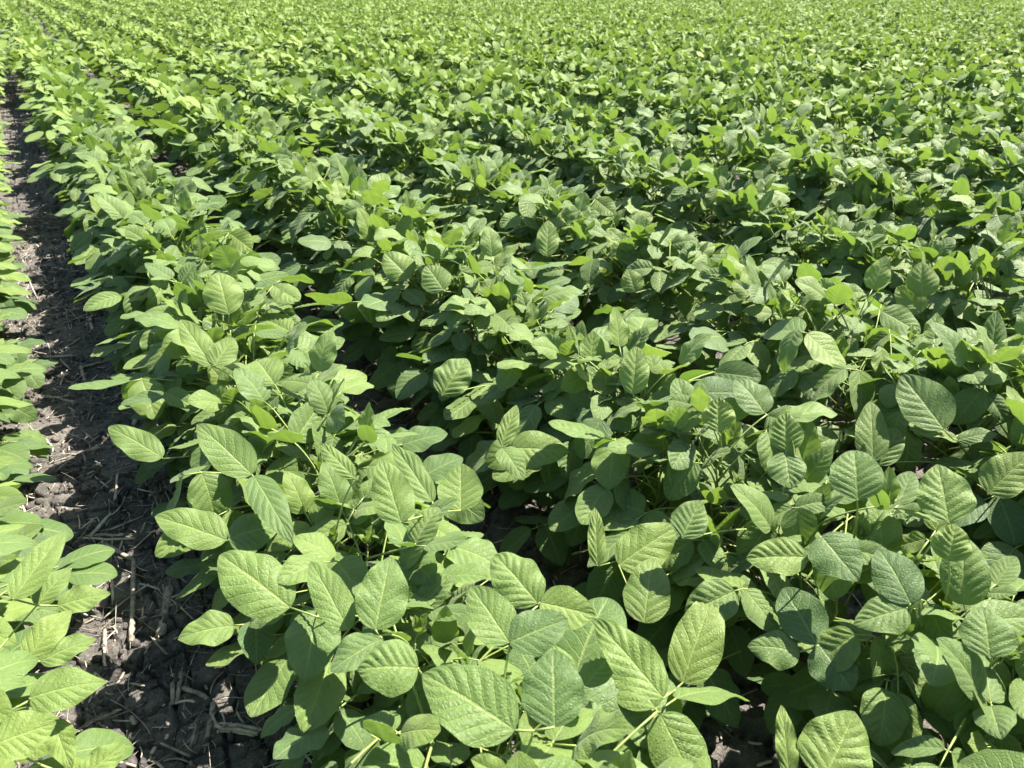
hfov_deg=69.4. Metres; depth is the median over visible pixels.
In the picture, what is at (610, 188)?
soybean plant
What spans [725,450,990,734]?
soybean plant
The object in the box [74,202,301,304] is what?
soybean plant
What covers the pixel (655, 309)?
soybean plant
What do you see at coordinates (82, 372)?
stalk piece
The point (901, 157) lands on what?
soybean plant
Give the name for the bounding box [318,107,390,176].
soybean plant
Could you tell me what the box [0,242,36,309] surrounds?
soybean plant
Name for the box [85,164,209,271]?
soybean plant
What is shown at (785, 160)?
soybean plant
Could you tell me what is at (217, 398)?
soybean plant
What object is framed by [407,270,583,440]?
soybean plant
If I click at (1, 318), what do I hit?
soybean plant
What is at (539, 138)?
soybean plant
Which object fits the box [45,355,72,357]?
stalk piece
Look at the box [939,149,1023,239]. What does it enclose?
soybean plant
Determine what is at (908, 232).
soybean plant
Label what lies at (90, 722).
stalk piece
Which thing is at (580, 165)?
soybean plant
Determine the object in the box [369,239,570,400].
soybean plant
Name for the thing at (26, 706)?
soybean plant
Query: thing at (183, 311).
soybean plant
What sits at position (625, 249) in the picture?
soybean plant
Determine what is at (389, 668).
soybean plant
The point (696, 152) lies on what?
soybean plant
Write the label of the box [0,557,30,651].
soybean plant
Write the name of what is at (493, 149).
soybean plant
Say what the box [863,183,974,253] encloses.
soybean plant
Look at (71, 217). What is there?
soybean plant
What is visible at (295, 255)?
soybean plant
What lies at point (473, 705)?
soybean plant
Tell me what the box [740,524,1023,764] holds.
soybean plant
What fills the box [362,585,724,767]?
soybean plant
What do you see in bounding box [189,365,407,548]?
soybean plant
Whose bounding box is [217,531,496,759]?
soybean plant
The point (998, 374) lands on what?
soybean plant
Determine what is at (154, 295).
soybean plant
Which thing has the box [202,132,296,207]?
soybean plant
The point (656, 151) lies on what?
soybean plant
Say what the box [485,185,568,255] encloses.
soybean plant
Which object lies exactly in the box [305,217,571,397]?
soybean plant
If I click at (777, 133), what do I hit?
soybean plant
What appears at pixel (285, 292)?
soybean plant
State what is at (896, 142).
soybean plant
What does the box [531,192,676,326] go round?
soybean plant
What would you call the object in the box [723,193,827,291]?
soybean plant
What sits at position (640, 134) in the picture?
soybean plant
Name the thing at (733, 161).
soybean plant
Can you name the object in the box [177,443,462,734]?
soybean plant
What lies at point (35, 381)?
soybean plant
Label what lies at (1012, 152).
soybean plant
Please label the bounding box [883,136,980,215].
soybean plant
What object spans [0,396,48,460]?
soybean plant
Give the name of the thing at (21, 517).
soybean plant
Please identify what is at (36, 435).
soybean plant
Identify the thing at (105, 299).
soybean plant
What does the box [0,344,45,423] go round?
soybean plant
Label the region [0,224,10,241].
soybean plant
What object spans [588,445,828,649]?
soybean plant
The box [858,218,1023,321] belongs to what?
soybean plant
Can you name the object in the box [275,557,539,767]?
soybean plant
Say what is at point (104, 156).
soybean plant
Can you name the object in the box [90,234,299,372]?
soybean plant
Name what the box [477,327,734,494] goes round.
soybean plant
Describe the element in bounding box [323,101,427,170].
soybean plant
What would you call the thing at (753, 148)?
soybean plant
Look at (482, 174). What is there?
soybean plant
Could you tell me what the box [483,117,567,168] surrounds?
soybean plant
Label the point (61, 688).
soybean plant
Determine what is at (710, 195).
soybean plant
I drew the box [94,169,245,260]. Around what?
soybean plant
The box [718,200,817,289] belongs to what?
soybean plant
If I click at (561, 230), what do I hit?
soybean plant
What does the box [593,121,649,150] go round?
soybean plant
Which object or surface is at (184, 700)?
straw litter
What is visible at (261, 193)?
soybean plant
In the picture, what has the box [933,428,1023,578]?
soybean plant
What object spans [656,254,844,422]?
soybean plant
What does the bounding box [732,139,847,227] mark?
soybean plant
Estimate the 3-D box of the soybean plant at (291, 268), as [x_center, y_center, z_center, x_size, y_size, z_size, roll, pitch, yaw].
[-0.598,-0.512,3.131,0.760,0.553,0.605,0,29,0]
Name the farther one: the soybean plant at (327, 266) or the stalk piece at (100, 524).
the soybean plant at (327, 266)
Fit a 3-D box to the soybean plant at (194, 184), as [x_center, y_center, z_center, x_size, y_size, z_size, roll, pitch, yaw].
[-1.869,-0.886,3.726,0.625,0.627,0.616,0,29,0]
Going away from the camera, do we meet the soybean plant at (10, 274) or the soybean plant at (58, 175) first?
the soybean plant at (10, 274)
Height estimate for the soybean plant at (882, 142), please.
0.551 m
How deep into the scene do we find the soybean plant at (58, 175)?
4.23 m
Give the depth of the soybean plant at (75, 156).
4.30 m
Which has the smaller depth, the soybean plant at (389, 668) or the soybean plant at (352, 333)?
the soybean plant at (389, 668)
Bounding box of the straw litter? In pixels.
[0,204,1001,767]
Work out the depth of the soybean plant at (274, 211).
3.64 m
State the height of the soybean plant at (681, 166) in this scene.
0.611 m
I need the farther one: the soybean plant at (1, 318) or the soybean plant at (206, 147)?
the soybean plant at (206, 147)
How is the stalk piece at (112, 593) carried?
on the ground
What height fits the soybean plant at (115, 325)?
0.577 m
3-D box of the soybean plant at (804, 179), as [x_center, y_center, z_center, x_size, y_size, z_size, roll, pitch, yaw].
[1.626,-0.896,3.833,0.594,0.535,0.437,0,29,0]
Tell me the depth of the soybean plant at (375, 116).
4.51 m
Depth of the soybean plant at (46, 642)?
1.25 m
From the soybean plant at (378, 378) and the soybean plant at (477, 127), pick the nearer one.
the soybean plant at (378, 378)
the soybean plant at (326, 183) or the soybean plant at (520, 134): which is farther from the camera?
the soybean plant at (520, 134)
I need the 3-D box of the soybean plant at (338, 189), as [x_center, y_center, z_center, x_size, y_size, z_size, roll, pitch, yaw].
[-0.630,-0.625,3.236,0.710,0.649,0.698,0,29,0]
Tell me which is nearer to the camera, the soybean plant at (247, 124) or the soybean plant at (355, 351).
the soybean plant at (355, 351)
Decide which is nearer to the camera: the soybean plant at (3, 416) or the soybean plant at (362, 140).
the soybean plant at (3, 416)
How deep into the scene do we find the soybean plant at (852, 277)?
2.84 m
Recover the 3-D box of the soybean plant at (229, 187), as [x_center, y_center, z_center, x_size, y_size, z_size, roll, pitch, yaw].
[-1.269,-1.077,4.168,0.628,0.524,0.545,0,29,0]
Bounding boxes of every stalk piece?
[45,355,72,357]
[45,394,76,403]
[72,361,107,369]
[76,537,137,540]
[77,709,121,732]
[79,365,86,382]
[88,317,93,328]
[88,512,111,540]
[93,533,125,536]
[102,626,107,652]
[103,542,135,647]
[111,579,114,603]
[113,470,118,505]
[132,412,137,426]
[155,578,174,641]
[169,668,174,708]
[175,667,183,702]
[178,686,215,752]
[189,718,202,747]
[211,711,261,736]
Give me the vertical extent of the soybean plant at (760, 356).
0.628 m
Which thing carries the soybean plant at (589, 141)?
on the ground
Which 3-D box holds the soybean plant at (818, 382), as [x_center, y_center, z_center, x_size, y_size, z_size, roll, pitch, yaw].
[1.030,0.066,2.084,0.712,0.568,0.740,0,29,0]
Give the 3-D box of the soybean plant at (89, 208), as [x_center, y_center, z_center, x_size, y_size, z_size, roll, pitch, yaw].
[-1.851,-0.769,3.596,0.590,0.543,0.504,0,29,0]
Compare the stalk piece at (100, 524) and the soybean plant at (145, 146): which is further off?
the soybean plant at (145, 146)
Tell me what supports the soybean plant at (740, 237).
on the ground
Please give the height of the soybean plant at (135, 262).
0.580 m
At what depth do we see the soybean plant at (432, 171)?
3.90 m
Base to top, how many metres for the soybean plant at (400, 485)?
0.614 m
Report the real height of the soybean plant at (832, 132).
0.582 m
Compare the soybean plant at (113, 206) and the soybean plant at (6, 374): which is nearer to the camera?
the soybean plant at (6, 374)
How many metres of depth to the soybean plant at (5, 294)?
3.02 m
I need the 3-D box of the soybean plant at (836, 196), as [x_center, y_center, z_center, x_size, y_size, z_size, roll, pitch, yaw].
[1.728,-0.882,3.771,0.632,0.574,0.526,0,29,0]
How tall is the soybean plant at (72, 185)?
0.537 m
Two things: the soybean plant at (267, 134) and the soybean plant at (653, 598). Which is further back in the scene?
the soybean plant at (267, 134)
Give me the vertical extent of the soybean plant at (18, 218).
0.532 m
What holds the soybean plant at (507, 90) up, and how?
on the ground
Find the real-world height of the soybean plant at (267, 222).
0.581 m
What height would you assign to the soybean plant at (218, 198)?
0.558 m
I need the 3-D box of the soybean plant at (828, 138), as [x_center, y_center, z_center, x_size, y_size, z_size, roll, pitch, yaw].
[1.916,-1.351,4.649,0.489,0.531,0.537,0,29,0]
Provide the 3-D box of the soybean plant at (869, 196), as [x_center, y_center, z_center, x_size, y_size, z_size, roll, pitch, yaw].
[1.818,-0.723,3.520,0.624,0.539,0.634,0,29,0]
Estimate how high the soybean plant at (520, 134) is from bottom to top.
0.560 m
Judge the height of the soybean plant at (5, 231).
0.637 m
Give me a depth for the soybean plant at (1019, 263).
2.29 m
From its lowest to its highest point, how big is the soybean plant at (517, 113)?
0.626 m
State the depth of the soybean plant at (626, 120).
4.87 m
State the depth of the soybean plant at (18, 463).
1.99 m
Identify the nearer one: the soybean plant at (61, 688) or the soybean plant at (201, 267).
the soybean plant at (61, 688)
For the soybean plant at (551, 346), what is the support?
on the ground
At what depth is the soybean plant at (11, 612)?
1.46 m
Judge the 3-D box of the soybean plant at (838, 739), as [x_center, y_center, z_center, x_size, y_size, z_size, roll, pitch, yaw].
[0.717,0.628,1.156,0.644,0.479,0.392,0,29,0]
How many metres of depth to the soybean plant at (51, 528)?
1.70 m
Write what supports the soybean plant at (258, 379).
on the ground
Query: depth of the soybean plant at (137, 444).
1.72 m
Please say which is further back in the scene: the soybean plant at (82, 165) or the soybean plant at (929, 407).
the soybean plant at (82, 165)
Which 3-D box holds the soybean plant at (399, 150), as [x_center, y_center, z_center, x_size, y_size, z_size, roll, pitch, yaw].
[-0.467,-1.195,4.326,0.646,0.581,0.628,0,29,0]
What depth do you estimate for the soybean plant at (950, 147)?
3.92 m
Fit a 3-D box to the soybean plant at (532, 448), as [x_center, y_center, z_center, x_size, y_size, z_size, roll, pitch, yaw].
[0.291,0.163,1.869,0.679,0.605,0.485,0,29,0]
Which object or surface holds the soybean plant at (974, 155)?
on the ground
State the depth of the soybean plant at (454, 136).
4.08 m
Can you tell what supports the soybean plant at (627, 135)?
on the ground
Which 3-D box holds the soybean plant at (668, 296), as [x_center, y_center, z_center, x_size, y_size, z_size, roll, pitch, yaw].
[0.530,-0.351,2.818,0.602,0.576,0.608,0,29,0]
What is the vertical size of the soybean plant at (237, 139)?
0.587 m
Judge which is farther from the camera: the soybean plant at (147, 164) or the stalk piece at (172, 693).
the soybean plant at (147, 164)
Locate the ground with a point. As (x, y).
(736, 749)
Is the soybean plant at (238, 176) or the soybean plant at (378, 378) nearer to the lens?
the soybean plant at (378, 378)
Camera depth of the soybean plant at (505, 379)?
1.98 m
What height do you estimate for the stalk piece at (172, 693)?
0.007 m
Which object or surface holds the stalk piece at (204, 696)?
on the ground
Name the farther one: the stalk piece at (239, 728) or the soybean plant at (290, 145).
the soybean plant at (290, 145)
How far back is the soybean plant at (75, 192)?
3.75 m
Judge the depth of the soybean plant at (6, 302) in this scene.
2.98 m
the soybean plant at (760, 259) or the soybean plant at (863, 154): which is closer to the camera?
the soybean plant at (760, 259)
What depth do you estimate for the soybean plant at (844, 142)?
4.39 m
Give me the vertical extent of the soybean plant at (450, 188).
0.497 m
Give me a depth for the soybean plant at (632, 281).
2.59 m
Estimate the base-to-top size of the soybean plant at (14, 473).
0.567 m
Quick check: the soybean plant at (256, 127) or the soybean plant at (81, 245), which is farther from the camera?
the soybean plant at (256, 127)
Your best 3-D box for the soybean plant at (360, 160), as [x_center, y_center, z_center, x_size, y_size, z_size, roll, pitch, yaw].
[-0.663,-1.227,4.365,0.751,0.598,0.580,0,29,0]
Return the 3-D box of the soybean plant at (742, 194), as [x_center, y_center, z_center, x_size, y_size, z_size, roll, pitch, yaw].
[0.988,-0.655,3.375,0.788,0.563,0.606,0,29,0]
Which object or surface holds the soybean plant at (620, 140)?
on the ground
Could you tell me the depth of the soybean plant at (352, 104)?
4.70 m
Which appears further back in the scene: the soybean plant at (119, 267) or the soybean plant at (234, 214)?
the soybean plant at (234, 214)
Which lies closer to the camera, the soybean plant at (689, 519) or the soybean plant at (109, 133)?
the soybean plant at (689, 519)
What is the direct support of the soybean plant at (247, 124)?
on the ground
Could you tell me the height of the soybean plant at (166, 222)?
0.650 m
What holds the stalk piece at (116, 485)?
on the ground
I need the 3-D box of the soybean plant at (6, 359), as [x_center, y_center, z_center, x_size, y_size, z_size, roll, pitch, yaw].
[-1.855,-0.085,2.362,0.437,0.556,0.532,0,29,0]
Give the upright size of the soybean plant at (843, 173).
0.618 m
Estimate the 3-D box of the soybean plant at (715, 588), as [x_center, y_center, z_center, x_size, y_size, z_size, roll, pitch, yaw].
[0.567,0.391,1.509,0.628,0.559,0.512,0,29,0]
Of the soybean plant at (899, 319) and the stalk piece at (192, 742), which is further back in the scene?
the soybean plant at (899, 319)
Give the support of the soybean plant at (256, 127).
on the ground
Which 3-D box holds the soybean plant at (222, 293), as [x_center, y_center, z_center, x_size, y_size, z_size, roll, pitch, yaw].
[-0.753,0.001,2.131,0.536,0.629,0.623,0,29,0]
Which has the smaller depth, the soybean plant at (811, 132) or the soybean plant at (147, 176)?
the soybean plant at (147, 176)
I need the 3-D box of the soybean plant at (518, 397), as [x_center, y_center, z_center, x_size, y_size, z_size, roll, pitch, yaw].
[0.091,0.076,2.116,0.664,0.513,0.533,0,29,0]
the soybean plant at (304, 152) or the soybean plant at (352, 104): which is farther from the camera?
the soybean plant at (352, 104)
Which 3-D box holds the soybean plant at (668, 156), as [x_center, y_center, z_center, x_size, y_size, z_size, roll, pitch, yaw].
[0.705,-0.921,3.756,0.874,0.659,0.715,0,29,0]
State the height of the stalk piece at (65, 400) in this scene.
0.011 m
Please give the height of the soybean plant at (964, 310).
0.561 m
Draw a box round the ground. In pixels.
[0,5,1023,767]
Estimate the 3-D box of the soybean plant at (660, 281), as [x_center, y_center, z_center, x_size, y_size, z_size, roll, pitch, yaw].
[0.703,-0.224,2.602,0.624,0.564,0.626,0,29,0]
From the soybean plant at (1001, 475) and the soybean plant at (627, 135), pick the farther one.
the soybean plant at (627, 135)
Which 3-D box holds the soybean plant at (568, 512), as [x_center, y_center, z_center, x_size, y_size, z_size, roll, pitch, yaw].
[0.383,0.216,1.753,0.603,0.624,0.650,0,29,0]
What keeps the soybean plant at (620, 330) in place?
on the ground
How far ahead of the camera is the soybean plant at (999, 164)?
3.67 m
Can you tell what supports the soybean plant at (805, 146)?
on the ground
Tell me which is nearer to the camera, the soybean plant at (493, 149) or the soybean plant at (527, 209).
the soybean plant at (527, 209)
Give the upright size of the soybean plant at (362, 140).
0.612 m
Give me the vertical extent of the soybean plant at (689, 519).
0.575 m
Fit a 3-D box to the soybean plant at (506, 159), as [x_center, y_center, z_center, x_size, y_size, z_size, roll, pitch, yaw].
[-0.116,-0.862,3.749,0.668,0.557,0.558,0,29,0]
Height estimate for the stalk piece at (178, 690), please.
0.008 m
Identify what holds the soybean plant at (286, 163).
on the ground
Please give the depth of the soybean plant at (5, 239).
3.81 m
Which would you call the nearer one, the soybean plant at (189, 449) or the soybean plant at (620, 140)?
the soybean plant at (189, 449)
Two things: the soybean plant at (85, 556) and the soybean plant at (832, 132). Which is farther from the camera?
the soybean plant at (832, 132)
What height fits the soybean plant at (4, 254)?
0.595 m
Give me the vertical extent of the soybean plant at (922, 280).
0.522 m
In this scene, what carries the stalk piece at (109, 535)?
on the ground
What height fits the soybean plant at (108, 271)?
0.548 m
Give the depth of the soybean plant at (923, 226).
3.23 m
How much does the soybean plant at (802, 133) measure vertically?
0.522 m
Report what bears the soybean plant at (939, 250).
on the ground
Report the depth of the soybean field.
7.42 m
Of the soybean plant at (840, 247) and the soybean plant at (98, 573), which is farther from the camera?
the soybean plant at (840, 247)
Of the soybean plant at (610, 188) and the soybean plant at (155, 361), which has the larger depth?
the soybean plant at (610, 188)
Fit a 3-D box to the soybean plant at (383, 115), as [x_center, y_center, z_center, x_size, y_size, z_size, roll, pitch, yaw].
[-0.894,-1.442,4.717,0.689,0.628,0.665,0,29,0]
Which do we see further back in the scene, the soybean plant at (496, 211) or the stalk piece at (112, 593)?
the soybean plant at (496, 211)
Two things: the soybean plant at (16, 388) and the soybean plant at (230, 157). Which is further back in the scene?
the soybean plant at (230, 157)
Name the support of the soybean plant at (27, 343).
on the ground
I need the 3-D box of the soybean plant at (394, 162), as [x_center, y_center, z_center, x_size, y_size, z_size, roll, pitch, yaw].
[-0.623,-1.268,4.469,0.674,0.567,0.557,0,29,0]
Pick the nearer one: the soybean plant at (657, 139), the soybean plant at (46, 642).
the soybean plant at (46, 642)
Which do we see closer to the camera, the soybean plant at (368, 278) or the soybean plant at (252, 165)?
the soybean plant at (368, 278)
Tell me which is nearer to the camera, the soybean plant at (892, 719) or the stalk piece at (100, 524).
the soybean plant at (892, 719)
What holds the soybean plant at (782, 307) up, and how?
on the ground
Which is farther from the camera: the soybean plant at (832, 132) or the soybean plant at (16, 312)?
the soybean plant at (832, 132)
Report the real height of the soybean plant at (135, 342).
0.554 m
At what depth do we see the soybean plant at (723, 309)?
2.39 m
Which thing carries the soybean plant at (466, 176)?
on the ground
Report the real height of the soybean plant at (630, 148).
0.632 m
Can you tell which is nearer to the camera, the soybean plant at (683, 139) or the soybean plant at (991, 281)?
the soybean plant at (991, 281)
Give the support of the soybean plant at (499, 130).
on the ground
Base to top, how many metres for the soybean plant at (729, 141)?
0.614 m
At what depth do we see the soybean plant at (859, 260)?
2.76 m
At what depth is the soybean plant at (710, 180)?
3.37 m
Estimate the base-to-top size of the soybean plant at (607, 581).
0.568 m
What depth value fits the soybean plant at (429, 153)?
3.97 m
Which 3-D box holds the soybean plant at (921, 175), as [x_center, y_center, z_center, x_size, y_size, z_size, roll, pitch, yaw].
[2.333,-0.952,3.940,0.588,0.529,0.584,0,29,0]
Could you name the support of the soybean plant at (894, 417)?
on the ground
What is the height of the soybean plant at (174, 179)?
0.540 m
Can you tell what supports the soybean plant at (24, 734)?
on the ground
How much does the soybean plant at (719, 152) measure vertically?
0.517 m
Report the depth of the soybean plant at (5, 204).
4.26 m
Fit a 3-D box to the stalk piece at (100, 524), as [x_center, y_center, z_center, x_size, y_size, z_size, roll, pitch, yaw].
[-1.136,0.391,2.041,0.023,0.010,0.122,0,29,0]
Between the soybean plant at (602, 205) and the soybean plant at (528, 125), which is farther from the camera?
the soybean plant at (528, 125)
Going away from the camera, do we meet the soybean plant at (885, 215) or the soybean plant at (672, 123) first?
the soybean plant at (885, 215)
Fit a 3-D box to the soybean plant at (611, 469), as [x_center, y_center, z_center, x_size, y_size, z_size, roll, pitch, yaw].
[0.412,0.299,1.623,0.657,0.609,0.578,0,29,0]
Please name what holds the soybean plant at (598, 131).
on the ground
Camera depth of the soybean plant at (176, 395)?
1.98 m
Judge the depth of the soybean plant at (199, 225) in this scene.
2.69 m
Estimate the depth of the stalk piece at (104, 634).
1.69 m
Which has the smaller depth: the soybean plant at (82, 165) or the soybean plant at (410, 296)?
the soybean plant at (410, 296)
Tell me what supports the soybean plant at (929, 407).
on the ground
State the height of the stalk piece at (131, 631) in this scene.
0.014 m
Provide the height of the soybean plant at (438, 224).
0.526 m
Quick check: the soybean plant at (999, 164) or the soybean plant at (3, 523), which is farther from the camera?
the soybean plant at (999, 164)
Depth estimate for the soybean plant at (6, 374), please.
1.98 m
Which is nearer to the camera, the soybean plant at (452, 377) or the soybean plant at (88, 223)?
the soybean plant at (452, 377)
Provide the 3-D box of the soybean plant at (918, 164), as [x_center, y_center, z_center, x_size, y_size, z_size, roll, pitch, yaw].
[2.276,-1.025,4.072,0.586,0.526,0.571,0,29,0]
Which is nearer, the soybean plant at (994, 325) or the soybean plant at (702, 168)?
the soybean plant at (994, 325)
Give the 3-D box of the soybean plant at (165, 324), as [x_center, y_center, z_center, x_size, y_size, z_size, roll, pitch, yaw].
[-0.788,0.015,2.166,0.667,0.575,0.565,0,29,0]
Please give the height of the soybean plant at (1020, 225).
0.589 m
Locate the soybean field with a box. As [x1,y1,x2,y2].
[0,0,1023,767]
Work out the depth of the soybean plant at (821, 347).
2.04 m
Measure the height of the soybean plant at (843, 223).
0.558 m
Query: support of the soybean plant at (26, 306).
on the ground
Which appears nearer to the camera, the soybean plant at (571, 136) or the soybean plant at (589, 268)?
the soybean plant at (589, 268)
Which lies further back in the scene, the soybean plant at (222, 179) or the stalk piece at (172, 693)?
the soybean plant at (222, 179)
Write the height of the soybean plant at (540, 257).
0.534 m
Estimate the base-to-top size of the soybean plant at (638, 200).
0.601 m
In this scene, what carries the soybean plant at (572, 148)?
on the ground
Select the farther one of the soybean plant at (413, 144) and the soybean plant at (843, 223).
the soybean plant at (413, 144)
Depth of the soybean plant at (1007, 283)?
2.48 m
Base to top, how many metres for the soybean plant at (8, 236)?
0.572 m
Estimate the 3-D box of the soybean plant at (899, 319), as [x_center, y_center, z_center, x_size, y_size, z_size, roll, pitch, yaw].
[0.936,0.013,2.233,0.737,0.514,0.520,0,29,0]
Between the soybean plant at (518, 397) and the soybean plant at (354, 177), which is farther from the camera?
the soybean plant at (354, 177)
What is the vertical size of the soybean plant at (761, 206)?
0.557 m
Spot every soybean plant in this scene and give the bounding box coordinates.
[0,162,26,226]
[0,166,12,217]
[0,187,26,222]
[0,200,13,251]
[0,210,22,238]
[0,211,21,242]
[0,211,25,268]
[0,218,25,258]
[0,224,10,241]
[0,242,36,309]
[0,256,31,299]
[0,262,31,351]
[0,263,27,319]
[0,282,14,302]
[0,288,16,364]
[0,296,39,307]
[0,313,16,367]
[0,323,57,388]
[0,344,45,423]
[0,359,36,423]
[0,368,48,461]
[0,379,46,443]
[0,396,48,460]
[0,444,53,486]
[0,456,33,483]
[0,456,73,582]
[0,482,46,557]
[0,510,22,524]
[0,524,114,645]
[0,529,110,762]
[0,533,39,632]
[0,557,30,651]
[0,557,117,624]
[0,647,58,719]
[0,650,133,767]
[0,696,125,767]
[1,325,45,363]
[2,464,56,516]
[14,296,32,313]
[29,125,172,186]
[53,152,162,215]
[54,133,165,183]
[54,159,218,257]
[58,136,140,198]
[58,141,145,202]
[59,150,173,219]
[60,135,179,198]
[61,127,175,190]
[67,123,155,171]
[67,168,121,241]
[67,176,213,255]
[67,179,220,264]
[68,193,256,333]
[68,306,356,486]
[69,157,179,225]
[70,141,212,222]
[71,193,179,286]
[73,145,173,188]
[73,225,266,368]
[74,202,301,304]
[75,190,247,339]
[83,144,187,227]
[83,226,288,372]
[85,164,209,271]
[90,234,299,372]
[91,166,226,255]
[92,159,221,240]
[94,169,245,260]
[94,212,137,286]
[95,245,347,427]
[106,215,253,366]
[107,201,280,281]
[108,373,358,539]
[109,272,313,440]
[118,259,342,451]
[118,267,252,380]
[120,278,291,383]
[121,322,366,516]
[137,263,248,367]
[144,272,319,469]
[155,378,423,608]
[155,423,448,636]
[164,320,348,507]
[165,330,447,589]
[175,402,490,599]
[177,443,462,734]
[182,379,339,521]
[186,111,254,194]
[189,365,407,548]
[191,112,266,176]
[195,124,281,194]
[198,128,280,214]
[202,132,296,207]
[204,127,284,185]
[206,121,284,194]
[214,140,323,217]
[216,128,268,213]
[217,128,341,227]
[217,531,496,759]
[221,143,307,231]
[223,146,348,244]
[224,150,323,209]
[224,152,323,245]
[235,159,314,230]
[241,175,352,263]
[243,153,362,260]
[249,444,506,752]
[250,153,355,254]
[252,171,351,267]
[258,159,346,245]
[263,162,390,264]
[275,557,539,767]
[277,185,435,316]
[277,462,466,732]
[282,186,423,293]
[283,156,396,284]
[285,180,382,283]
[291,180,416,292]
[298,184,452,316]
[300,95,416,170]
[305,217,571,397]
[309,552,595,767]
[310,216,442,341]
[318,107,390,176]
[320,105,412,177]
[322,207,473,345]
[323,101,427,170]
[326,111,436,186]
[328,190,485,340]
[334,235,458,355]
[340,227,520,362]
[347,123,447,204]
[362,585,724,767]
[363,111,424,186]
[363,121,432,180]
[365,129,414,190]
[367,122,469,204]
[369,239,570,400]
[377,237,519,367]
[379,255,580,365]
[381,133,469,213]
[388,135,487,217]
[391,112,494,203]
[391,129,468,218]
[395,226,573,438]
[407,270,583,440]
[409,151,513,229]
[417,265,578,433]
[417,301,612,438]
[419,148,491,221]
[420,597,748,767]
[422,158,511,235]
[426,150,513,234]
[427,155,551,261]
[431,321,622,510]
[441,153,512,240]
[455,175,539,229]
[461,83,538,162]
[464,104,525,158]
[465,106,540,168]
[465,307,760,496]
[467,116,526,166]
[469,109,565,169]
[471,314,597,442]
[474,193,568,262]
[475,179,556,259]
[476,334,665,507]
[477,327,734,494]
[479,114,556,171]
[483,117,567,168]
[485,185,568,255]
[486,184,615,261]
[492,333,748,565]
[496,173,603,264]
[500,205,616,319]
[508,124,610,194]
[511,127,578,182]
[512,199,627,319]
[513,125,578,180]
[523,123,632,187]
[523,397,815,655]
[529,119,597,178]
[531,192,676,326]
[535,132,618,209]
[536,222,669,311]
[548,347,742,534]
[548,378,846,638]
[551,141,620,202]
[562,136,650,198]
[562,208,662,326]
[570,213,688,332]
[572,218,716,347]
[574,131,663,214]
[587,150,687,239]
[588,137,714,242]
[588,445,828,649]
[591,144,700,228]
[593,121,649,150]
[593,231,759,349]
[596,150,717,232]
[601,116,661,151]
[606,104,680,153]
[612,238,768,375]
[616,131,675,178]
[618,153,734,229]
[622,113,702,163]
[624,236,791,370]
[625,160,787,248]
[631,108,690,195]
[641,157,771,249]
[644,165,743,257]
[648,135,714,199]
[654,176,798,259]
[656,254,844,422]
[657,421,938,727]
[659,133,731,192]
[661,413,882,729]
[663,245,833,401]
[683,116,764,221]
[683,132,740,191]
[687,133,781,213]
[690,263,878,400]
[697,179,803,288]
[700,276,892,452]
[700,297,923,461]
[701,176,796,261]
[708,142,752,222]
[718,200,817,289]
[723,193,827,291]
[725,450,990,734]
[726,125,832,222]
[727,116,799,192]
[729,142,840,225]
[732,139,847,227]
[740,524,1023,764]
[747,464,994,760]
[758,133,850,254]
[761,207,879,323]
[763,256,925,426]
[764,223,825,291]
[766,324,988,486]
[775,637,1023,767]
[777,203,913,311]
[781,121,877,188]
[781,124,850,201]
[781,125,849,170]
[783,142,895,242]
[783,158,868,227]
[784,122,858,201]
[791,208,912,289]
[793,148,903,222]
[796,224,919,347]
[804,540,1023,767]
[808,155,934,263]
[818,157,906,256]
[823,221,905,325]
[826,125,891,203]
[827,322,1023,544]
[840,219,996,358]
[844,311,1023,532]
[844,313,1014,474]
[850,144,907,215]
[856,172,950,248]
[857,136,915,173]
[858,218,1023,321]
[860,139,914,184]
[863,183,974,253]
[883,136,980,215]
[883,142,934,184]
[885,172,1000,288]
[888,138,978,217]
[889,244,1011,361]
[893,142,948,215]
[894,237,969,353]
[901,174,1023,287]
[903,304,1023,556]
[910,146,1012,245]
[912,186,1023,290]
[923,150,1005,240]
[927,385,1023,533]
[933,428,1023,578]
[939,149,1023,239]
[941,274,1019,345]
[942,140,1023,212]
[952,180,1023,297]
[957,257,1023,337]
[961,155,1023,244]
[968,226,1023,297]
[969,197,1023,319]
[976,228,1023,326]
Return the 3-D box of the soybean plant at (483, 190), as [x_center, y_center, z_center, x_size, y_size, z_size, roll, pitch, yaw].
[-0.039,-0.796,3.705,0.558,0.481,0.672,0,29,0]
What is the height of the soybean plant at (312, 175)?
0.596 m
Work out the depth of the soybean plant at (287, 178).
3.65 m
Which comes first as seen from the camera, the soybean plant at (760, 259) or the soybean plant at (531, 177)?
the soybean plant at (760, 259)
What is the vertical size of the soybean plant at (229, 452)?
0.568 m
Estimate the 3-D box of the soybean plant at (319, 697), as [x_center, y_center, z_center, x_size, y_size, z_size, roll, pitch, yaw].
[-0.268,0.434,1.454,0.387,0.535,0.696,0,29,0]
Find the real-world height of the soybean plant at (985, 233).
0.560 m
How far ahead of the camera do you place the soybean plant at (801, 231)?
3.06 m
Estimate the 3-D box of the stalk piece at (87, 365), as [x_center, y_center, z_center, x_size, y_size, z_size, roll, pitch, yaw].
[-1.630,-0.075,2.862,0.113,0.008,0.077,0,29,0]
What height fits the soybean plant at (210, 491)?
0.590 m
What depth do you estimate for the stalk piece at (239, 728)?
1.48 m
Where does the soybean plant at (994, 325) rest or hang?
on the ground
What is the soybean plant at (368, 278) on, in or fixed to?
on the ground
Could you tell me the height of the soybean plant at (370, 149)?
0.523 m
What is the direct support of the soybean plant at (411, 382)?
on the ground
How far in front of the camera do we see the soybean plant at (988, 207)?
3.07 m
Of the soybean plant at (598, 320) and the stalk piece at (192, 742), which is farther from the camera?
the soybean plant at (598, 320)

